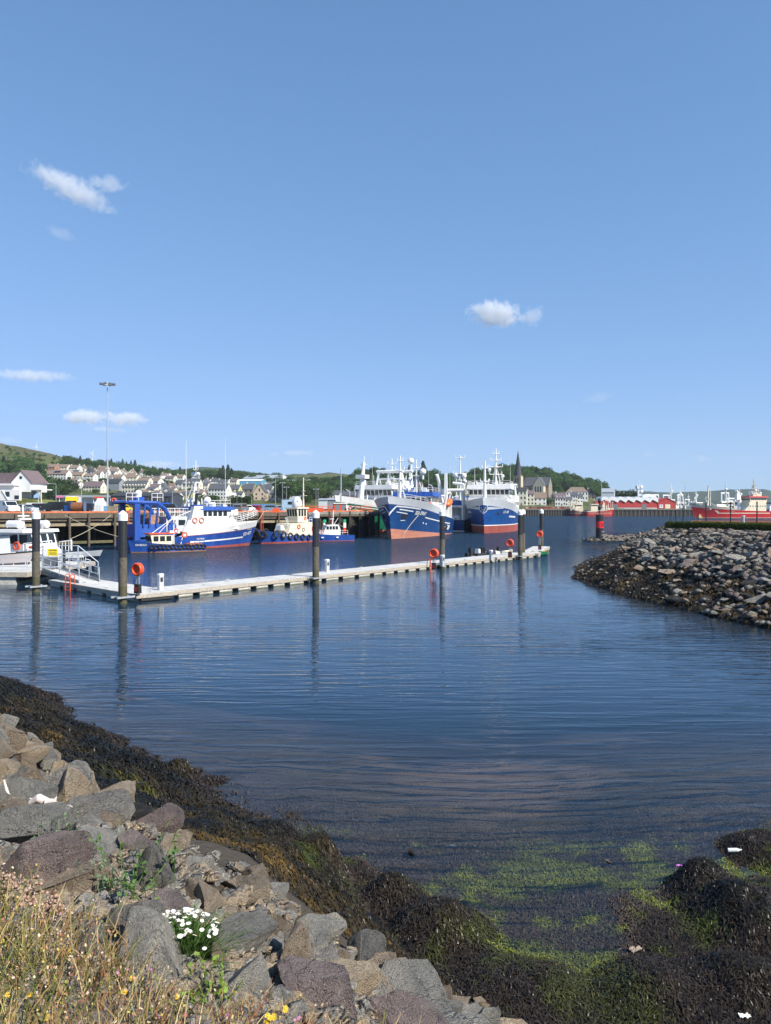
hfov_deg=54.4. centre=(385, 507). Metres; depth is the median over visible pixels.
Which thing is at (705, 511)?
lamp post
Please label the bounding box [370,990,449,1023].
boulder
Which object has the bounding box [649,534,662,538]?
boulder
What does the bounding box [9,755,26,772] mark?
boulder
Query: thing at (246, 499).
leafy tree
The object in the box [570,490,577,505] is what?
house
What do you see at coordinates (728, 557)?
boulder
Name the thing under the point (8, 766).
boulder
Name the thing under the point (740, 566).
boulder
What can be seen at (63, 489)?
leafy tree
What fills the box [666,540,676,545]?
boulder
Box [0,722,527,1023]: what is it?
grit
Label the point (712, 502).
hill
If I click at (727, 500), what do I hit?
fishing trawler
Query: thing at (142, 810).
boulder
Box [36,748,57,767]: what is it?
boulder
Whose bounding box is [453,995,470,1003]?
boulder
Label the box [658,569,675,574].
boulder
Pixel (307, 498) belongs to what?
leafy tree
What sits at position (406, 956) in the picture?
boulder
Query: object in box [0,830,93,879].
boulder
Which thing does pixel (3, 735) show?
boulder
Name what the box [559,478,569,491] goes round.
leafy tree
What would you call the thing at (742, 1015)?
wrapper
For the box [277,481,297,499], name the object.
leafy tree
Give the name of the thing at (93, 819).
boulder
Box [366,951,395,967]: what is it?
boulder
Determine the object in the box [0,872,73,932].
stonecrop
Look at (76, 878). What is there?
boulder
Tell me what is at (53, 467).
house
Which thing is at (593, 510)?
fishing boat
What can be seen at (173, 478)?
house
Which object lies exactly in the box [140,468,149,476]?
house
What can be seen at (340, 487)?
signal mast
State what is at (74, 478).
house
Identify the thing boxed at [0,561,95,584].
landing stage
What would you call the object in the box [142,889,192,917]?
boulder
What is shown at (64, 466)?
house
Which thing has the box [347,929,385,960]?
boulder
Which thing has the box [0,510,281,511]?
quay
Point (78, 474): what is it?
house
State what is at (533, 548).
pontoon
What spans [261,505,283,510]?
parked car
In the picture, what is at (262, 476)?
factory
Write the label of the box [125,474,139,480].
house
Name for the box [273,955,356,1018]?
boulder
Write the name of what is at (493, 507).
fishing trawler
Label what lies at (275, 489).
mast pole
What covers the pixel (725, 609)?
boulder
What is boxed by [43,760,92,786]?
boulder
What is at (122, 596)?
mooring pile
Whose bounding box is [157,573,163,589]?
service pedestal
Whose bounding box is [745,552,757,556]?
boulder
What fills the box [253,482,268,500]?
house
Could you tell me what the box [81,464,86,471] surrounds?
house
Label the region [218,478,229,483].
house
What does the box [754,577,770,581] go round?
boulder
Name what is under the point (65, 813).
green herb
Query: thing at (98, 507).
container tank
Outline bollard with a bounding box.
[741,515,744,522]
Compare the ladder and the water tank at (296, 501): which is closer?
the ladder
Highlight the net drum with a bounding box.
[64,501,85,510]
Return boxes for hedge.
[664,520,770,530]
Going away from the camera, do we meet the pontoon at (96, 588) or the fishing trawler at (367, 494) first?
the pontoon at (96, 588)
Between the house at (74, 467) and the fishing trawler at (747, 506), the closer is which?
the fishing trawler at (747, 506)
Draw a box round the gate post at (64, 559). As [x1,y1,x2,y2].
[63,550,65,567]
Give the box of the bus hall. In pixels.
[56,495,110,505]
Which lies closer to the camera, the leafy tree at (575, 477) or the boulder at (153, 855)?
the boulder at (153, 855)
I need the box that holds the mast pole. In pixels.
[273,477,277,505]
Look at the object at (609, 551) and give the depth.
53.23 m
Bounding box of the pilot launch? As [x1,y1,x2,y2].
[319,510,354,540]
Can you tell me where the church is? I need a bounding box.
[513,453,552,504]
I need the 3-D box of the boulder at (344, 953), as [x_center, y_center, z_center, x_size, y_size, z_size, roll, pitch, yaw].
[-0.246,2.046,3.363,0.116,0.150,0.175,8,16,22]
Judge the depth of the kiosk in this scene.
156.89 m
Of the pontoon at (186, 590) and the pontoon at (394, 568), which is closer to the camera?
the pontoon at (186, 590)
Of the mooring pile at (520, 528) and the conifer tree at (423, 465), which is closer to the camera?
the mooring pile at (520, 528)
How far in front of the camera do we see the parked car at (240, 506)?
150.21 m
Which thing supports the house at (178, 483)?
on the town hill at (48, 458)
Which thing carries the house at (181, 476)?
on the town hill at (48, 458)
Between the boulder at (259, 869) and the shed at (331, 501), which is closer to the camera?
the boulder at (259, 869)
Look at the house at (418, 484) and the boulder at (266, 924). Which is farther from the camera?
the house at (418, 484)
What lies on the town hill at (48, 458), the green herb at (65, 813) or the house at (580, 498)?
the house at (580, 498)
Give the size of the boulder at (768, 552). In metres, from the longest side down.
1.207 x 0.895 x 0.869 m
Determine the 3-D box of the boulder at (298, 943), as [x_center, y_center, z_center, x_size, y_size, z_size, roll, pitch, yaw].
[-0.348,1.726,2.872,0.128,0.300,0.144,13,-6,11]
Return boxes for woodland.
[0,445,609,503]
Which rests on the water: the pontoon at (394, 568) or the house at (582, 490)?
the pontoon at (394, 568)
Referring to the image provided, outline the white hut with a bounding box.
[94,498,106,505]
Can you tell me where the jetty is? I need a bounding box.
[0,510,379,547]
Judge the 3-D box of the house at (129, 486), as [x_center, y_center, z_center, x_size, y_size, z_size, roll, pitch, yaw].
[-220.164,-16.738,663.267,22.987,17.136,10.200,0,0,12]
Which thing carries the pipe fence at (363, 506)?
on the jetty
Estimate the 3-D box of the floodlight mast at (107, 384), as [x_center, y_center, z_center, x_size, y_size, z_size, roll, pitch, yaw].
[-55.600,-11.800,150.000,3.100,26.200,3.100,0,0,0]
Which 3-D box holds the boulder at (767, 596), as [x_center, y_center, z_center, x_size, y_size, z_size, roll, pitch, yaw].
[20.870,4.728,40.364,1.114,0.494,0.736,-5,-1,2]
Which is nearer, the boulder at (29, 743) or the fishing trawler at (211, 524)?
the boulder at (29, 743)
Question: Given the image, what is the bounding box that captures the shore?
[0,667,770,1023]
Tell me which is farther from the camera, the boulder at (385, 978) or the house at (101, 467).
the house at (101, 467)
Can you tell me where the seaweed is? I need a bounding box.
[0,546,770,1023]
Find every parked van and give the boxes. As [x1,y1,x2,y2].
[0,501,19,510]
[40,502,69,510]
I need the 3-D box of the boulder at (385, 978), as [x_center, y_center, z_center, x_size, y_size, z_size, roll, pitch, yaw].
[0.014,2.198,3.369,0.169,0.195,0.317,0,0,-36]
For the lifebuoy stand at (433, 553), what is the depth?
65.88 m
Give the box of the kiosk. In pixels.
[332,503,347,509]
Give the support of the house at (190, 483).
on the town hill at (48, 458)
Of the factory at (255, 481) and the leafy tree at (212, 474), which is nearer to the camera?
the factory at (255, 481)
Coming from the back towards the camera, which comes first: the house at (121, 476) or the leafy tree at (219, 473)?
the leafy tree at (219, 473)
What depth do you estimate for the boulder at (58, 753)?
9.43 m
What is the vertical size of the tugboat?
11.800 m
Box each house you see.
[45,469,72,479]
[47,464,59,469]
[57,463,70,469]
[68,464,82,471]
[71,471,85,478]
[71,476,80,480]
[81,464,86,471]
[82,480,106,492]
[83,472,97,480]
[85,466,94,472]
[94,468,110,477]
[95,470,104,478]
[96,465,109,468]
[105,479,123,490]
[106,468,121,473]
[108,473,125,480]
[122,479,149,491]
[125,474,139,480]
[136,476,152,483]
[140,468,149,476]
[146,486,159,490]
[150,483,160,489]
[152,477,163,483]
[161,481,168,492]
[165,475,177,482]
[168,481,178,488]
[168,486,177,491]
[173,489,184,493]
[175,479,183,488]
[176,473,185,479]
[181,490,194,498]
[182,478,202,489]
[194,491,206,497]
[203,482,209,489]
[208,482,231,499]
[211,477,218,482]
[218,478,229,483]
[230,477,238,484]
[230,484,241,492]
[233,490,244,497]
[243,482,255,495]
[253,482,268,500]
[264,482,273,494]
[270,488,283,500]
[327,490,339,497]
[342,490,357,497]
[417,482,422,490]
[516,486,527,505]
[528,490,533,504]
[534,491,546,504]
[549,492,554,504]
[555,491,565,505]
[566,487,587,501]
[566,497,571,505]
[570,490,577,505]
[578,494,582,506]
[587,487,593,497]
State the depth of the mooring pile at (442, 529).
74.11 m
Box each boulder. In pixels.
[0,722,27,750]
[0,727,9,743]
[0,738,15,758]
[0,758,19,775]
[0,789,11,801]
[0,798,27,809]
[0,804,75,843]
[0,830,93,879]
[1,714,19,726]
[5,771,21,778]
[6,777,57,801]
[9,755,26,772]
[13,752,36,768]
[15,745,49,763]
[19,766,46,782]
[25,740,39,747]
[27,732,38,740]
[27,862,121,896]
[30,736,44,744]
[31,745,60,759]
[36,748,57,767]
[38,758,58,771]
[42,742,52,746]
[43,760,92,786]
[45,802,87,817]
[50,760,67,772]
[57,766,91,802]
[66,788,135,821]
[71,797,89,812]
[71,812,103,829]
[75,918,109,958]
[78,824,120,854]
[91,778,100,793]
[98,812,123,829]
[99,780,135,801]
[105,899,166,934]
[115,906,183,986]
[118,828,154,849]
[130,802,153,820]
[135,803,184,835]
[135,843,174,891]
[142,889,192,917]
[160,829,192,856]
[179,855,214,871]
[184,877,225,913]
[200,974,213,992]
[206,942,226,964]
[215,912,279,952]
[222,875,269,903]
[223,952,271,997]
[241,863,271,889]
[268,914,293,935]
[270,882,288,901]
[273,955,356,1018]
[280,920,312,958]
[284,902,300,912]
[284,931,289,942]
[290,920,332,949]
[293,912,346,942]
[312,947,340,961]
[330,958,382,996]
[334,947,350,958]
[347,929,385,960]
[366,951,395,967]
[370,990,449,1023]
[377,958,451,1013]
[383,974,391,989]
[396,953,409,958]
[408,849,415,855]
[444,984,452,999]
[448,1000,463,1013]
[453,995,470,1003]
[454,1000,477,1013]
[470,1003,481,1012]
[472,996,490,1007]
[478,1006,500,1023]
[634,565,643,569]
[636,549,648,552]
[641,554,654,560]
[642,538,655,543]
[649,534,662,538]
[649,543,656,548]
[651,544,666,549]
[655,556,665,561]
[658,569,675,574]
[662,564,677,568]
[663,596,681,602]
[665,546,678,552]
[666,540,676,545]
[679,559,693,567]
[688,552,700,558]
[700,595,712,600]
[701,545,713,549]
[712,550,723,554]
[713,588,723,591]
[714,608,730,611]
[722,563,735,568]
[724,554,745,560]
[733,564,745,567]
[739,580,759,587]
[739,593,751,596]
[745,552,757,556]
[745,593,765,603]
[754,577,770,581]
[764,592,770,600]
[765,547,770,557]
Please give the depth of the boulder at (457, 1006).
3.48 m
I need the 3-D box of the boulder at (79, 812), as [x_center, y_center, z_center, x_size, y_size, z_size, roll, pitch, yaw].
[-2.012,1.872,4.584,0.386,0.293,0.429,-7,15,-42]
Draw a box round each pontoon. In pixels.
[48,579,177,601]
[153,577,287,597]
[267,569,371,584]
[349,562,437,575]
[421,557,489,567]
[473,553,534,561]
[525,546,549,556]
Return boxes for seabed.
[0,534,634,728]
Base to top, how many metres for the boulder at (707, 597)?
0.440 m
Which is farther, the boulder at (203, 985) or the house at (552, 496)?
the house at (552, 496)
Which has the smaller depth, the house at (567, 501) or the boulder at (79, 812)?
the boulder at (79, 812)
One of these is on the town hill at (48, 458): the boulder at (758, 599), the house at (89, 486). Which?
the house at (89, 486)
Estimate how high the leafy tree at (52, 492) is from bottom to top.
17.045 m
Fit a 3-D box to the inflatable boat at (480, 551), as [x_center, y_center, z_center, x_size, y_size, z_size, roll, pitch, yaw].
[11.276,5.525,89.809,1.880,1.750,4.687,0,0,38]
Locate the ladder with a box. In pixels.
[65,574,74,591]
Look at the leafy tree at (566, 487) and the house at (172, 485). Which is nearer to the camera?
the house at (172, 485)
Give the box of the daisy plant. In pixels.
[123,901,256,978]
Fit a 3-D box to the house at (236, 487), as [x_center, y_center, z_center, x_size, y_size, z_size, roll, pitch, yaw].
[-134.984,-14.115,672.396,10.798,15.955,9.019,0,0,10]
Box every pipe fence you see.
[355,506,370,511]
[525,508,569,508]
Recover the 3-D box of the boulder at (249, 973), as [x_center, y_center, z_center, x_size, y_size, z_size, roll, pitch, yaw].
[-0.486,1.601,2.508,0.249,0.228,0.121,18,-15,-29]
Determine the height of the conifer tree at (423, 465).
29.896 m
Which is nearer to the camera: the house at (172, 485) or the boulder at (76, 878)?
the boulder at (76, 878)
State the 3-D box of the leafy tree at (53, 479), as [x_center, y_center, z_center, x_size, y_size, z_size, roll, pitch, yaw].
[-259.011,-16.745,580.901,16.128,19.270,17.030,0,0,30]
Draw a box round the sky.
[0,0,770,492]
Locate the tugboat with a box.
[252,478,319,543]
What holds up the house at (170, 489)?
on the town hill at (48, 458)
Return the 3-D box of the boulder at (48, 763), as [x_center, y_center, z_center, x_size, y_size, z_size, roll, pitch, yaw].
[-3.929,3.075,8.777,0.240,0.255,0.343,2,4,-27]
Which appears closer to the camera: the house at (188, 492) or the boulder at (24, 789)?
the boulder at (24, 789)
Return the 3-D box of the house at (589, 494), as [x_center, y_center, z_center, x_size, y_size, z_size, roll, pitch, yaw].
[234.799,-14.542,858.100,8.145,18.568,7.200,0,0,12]
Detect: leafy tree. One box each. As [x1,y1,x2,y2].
[40,481,59,499]
[42,474,61,482]
[53,479,76,498]
[55,482,71,499]
[58,479,75,494]
[63,459,74,463]
[198,493,209,505]
[210,471,216,477]
[217,470,223,477]
[226,495,240,503]
[240,494,254,504]
[272,478,295,488]
[273,484,292,499]
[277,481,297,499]
[294,486,305,496]
[298,480,317,491]
[300,494,312,502]
[304,485,323,502]
[312,478,325,491]
[433,482,443,489]
[499,470,509,477]
[504,475,512,483]
[522,473,530,480]
[552,480,560,490]
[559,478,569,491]
[562,483,571,490]
[567,480,577,485]
[568,474,579,479]
[615,489,636,496]
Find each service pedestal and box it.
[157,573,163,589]
[325,559,328,571]
[440,555,444,566]
[489,550,492,560]
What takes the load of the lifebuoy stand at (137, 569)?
on the pontoon at (96, 588)
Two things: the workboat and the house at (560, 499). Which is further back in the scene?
the house at (560, 499)
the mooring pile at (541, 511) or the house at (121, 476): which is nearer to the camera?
the mooring pile at (541, 511)
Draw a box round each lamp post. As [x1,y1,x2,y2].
[682,504,683,520]
[705,502,706,521]
[756,502,757,522]
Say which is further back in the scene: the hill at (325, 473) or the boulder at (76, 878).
the hill at (325, 473)
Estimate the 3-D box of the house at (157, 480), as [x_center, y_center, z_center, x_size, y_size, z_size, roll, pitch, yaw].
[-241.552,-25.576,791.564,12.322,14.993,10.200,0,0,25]
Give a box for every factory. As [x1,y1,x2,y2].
[210,479,265,484]
[242,475,286,483]
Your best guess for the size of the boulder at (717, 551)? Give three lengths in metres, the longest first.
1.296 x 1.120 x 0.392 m
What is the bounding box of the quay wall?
[520,509,693,515]
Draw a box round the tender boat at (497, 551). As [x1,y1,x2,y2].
[495,547,512,553]
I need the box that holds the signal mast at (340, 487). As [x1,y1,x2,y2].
[340,473,341,502]
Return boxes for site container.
[282,500,292,510]
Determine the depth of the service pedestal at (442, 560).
70.41 m
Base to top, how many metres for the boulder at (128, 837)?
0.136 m
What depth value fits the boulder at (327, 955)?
3.14 m
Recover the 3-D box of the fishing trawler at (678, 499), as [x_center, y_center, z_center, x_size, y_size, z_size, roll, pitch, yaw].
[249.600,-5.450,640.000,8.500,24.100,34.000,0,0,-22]
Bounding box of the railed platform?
[50,553,91,572]
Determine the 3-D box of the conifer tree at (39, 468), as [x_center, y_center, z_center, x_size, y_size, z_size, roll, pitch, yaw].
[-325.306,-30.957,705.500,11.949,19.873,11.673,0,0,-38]
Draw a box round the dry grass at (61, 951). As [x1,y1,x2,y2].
[0,852,421,1023]
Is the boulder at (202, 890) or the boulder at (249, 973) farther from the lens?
the boulder at (202, 890)
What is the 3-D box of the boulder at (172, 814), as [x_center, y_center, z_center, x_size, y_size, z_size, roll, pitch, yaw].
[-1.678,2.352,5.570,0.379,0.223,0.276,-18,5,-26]
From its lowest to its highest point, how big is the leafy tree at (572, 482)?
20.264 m
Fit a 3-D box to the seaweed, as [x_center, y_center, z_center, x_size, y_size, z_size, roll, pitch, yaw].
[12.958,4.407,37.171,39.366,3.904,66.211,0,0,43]
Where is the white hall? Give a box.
[639,494,655,496]
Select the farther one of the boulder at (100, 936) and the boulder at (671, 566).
the boulder at (671, 566)
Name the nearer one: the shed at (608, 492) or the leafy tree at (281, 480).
the leafy tree at (281, 480)
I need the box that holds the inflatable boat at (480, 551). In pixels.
[464,547,488,556]
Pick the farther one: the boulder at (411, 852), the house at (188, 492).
the house at (188, 492)
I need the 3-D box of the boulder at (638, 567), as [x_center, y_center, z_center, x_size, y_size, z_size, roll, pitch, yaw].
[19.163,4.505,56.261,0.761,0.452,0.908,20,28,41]
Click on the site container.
(286, 503)
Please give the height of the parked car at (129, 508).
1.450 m
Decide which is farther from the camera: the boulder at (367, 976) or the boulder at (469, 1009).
the boulder at (469, 1009)
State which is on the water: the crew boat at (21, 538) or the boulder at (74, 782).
the crew boat at (21, 538)
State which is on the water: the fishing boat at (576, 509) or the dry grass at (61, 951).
the fishing boat at (576, 509)
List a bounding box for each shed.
[110,492,155,509]
[149,493,182,509]
[318,498,328,510]
[328,498,335,508]
[596,497,657,508]
[602,488,614,496]
[657,498,676,508]
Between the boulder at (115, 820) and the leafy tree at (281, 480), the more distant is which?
the leafy tree at (281, 480)
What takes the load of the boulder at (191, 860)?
on the shore
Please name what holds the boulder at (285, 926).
on the shore
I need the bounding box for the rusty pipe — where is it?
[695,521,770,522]
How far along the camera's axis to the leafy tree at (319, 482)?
652.73 m
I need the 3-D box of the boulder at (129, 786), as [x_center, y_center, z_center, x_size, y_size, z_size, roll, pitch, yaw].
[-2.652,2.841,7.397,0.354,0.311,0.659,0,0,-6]
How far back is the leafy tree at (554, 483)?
853.99 m
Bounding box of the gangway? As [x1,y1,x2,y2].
[42,556,99,582]
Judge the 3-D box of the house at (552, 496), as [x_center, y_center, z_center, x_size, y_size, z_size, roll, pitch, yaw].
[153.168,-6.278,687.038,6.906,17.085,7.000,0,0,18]
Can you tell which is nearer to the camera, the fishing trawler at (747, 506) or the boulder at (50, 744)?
the boulder at (50, 744)
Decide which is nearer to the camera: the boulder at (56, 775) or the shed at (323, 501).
the boulder at (56, 775)
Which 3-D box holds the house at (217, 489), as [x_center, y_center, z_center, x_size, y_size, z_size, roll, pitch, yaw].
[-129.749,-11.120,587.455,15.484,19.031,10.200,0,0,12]
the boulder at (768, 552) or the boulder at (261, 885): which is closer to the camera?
the boulder at (261, 885)
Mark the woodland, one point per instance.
(149, 471)
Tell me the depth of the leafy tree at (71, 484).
553.67 m
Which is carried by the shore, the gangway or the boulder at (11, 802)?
the boulder at (11, 802)
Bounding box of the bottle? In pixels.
[727,848,741,851]
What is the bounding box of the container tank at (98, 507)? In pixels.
[94,505,103,510]
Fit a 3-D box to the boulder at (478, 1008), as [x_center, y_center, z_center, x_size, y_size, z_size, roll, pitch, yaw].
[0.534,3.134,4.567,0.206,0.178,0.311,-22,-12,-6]
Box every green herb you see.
[31,808,77,838]
[75,859,118,891]
[85,822,182,905]
[182,952,242,1005]
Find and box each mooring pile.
[25,510,46,591]
[110,510,134,603]
[307,510,324,582]
[437,509,448,568]
[515,510,525,559]
[522,509,524,552]
[539,509,543,545]
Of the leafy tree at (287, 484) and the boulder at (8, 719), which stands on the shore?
the boulder at (8, 719)
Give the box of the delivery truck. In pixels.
[65,496,80,501]
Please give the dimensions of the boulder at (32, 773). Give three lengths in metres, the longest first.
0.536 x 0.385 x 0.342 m
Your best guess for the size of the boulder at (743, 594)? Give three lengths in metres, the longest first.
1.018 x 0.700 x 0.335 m
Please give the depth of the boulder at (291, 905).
3.61 m
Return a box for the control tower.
[635,479,642,496]
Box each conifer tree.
[36,465,43,474]
[223,465,230,478]
[418,461,426,474]
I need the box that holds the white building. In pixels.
[0,470,51,503]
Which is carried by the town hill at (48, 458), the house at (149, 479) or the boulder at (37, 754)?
the house at (149, 479)
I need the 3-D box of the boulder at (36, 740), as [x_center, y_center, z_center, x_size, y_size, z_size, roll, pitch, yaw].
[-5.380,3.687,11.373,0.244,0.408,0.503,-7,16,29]
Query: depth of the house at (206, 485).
771.33 m
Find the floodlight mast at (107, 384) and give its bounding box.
[99,382,115,505]
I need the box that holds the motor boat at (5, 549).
[0,534,31,564]
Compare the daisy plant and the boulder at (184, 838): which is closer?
the daisy plant
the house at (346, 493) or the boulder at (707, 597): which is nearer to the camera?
the boulder at (707, 597)
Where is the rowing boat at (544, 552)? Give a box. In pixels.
[532,550,548,555]
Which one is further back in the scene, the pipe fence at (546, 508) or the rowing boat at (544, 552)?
the pipe fence at (546, 508)
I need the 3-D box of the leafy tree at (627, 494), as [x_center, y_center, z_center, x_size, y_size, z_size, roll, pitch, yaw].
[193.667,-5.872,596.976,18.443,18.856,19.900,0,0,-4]
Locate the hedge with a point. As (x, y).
(765, 526)
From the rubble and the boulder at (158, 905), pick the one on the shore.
the boulder at (158, 905)
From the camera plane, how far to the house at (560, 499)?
666.71 m
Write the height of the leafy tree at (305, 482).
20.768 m
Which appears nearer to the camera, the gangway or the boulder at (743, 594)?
the boulder at (743, 594)
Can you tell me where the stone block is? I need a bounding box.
[107,506,117,510]
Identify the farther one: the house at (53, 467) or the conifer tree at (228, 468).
the conifer tree at (228, 468)
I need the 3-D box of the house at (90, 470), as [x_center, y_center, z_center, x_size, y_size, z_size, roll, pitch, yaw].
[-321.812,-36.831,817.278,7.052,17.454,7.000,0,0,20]
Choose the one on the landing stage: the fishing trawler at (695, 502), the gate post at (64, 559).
the gate post at (64, 559)
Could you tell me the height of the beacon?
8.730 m
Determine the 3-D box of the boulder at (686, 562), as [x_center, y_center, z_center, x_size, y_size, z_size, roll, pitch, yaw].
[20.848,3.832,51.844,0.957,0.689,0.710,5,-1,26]
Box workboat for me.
[128,511,206,552]
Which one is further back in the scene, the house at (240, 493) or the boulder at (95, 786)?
the house at (240, 493)
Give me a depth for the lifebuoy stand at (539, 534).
98.10 m
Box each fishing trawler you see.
[111,440,257,550]
[334,457,413,533]
[374,456,453,538]
[436,455,470,531]
[465,448,519,532]
[653,489,684,508]
[662,487,688,507]
[677,493,702,508]
[690,480,770,517]
[710,481,752,508]
[720,489,741,505]
[766,501,770,510]
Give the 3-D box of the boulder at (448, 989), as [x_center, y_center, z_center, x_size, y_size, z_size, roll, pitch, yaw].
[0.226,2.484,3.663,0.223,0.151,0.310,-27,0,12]
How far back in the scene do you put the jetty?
124.69 m
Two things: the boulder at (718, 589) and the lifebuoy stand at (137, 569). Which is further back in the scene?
the lifebuoy stand at (137, 569)
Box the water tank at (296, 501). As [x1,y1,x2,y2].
[292,497,301,506]
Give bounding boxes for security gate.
[25,545,98,574]
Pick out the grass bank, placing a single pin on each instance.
(29, 500)
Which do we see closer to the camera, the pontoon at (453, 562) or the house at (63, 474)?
the pontoon at (453, 562)
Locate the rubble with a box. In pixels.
[576,526,770,624]
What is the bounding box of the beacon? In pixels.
[595,498,603,538]
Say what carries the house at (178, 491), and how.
on the town hill at (48, 458)
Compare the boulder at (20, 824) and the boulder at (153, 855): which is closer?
the boulder at (153, 855)
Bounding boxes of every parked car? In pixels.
[18,504,38,510]
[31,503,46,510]
[86,503,93,510]
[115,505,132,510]
[163,504,176,510]
[233,503,248,510]
[252,505,262,510]
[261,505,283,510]
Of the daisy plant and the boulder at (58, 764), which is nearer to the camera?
the daisy plant
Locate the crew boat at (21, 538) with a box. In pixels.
[0,505,102,568]
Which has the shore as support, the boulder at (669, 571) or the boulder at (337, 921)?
the boulder at (337, 921)
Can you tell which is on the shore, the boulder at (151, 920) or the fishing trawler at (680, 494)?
the boulder at (151, 920)
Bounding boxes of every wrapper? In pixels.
[629,945,641,952]
[738,1013,750,1017]
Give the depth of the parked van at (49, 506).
139.05 m
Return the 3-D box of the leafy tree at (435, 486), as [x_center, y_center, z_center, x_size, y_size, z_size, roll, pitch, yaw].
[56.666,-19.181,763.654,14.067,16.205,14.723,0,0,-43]
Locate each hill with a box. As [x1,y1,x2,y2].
[0,443,674,509]
[80,459,264,473]
[307,472,347,474]
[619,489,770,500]
[675,499,770,505]
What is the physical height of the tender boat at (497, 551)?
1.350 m
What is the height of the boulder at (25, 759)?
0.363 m
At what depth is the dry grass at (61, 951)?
2.35 m
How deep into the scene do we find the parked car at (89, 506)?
144.52 m
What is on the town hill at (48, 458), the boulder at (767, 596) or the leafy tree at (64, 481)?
the leafy tree at (64, 481)
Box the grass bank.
[18,498,54,503]
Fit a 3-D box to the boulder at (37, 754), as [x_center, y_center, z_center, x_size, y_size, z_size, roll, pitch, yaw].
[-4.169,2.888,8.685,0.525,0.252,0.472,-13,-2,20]
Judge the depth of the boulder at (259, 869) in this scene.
3.78 m
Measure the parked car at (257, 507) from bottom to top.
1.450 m
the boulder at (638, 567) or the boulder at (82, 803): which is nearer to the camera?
the boulder at (82, 803)
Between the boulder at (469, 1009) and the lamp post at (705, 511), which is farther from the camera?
the lamp post at (705, 511)
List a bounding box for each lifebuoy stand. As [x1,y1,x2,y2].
[131,563,143,594]
[429,549,438,569]
[506,539,513,557]
[536,531,542,549]
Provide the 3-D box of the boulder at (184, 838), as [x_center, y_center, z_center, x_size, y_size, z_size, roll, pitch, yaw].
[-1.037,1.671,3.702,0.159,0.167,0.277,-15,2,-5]
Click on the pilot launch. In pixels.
(332, 532)
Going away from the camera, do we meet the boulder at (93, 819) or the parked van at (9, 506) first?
the boulder at (93, 819)
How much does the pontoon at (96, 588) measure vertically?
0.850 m
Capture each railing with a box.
[0,557,27,570]
[11,550,68,562]
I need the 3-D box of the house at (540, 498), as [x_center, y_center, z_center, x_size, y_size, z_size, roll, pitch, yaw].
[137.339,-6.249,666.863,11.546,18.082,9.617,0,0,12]
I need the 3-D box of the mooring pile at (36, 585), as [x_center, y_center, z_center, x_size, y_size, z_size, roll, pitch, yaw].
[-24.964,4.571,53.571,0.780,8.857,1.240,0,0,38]
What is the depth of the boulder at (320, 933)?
3.25 m
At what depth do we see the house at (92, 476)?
772.51 m
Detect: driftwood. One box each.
[3,780,9,793]
[28,794,72,806]
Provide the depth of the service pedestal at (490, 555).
78.45 m
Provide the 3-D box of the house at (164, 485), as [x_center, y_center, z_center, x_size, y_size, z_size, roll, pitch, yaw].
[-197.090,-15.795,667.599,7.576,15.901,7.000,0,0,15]
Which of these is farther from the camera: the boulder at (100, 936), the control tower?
the control tower
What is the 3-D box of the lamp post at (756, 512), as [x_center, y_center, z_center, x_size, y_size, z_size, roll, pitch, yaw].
[31.206,0.803,63.000,0.166,2.693,0.166,0,0,22]
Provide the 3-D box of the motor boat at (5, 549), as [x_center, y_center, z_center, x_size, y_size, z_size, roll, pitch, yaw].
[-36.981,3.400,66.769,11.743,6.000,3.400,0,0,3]
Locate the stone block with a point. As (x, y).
(112, 508)
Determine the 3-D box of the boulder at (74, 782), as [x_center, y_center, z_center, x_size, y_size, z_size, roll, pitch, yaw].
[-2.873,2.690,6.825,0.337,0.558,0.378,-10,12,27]
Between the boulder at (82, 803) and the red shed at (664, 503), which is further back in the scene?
the red shed at (664, 503)
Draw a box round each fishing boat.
[567,498,584,515]
[585,497,613,515]
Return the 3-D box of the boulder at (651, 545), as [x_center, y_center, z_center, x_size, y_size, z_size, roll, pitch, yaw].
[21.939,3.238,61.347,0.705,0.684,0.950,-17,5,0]
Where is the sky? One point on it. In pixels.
(289, 237)

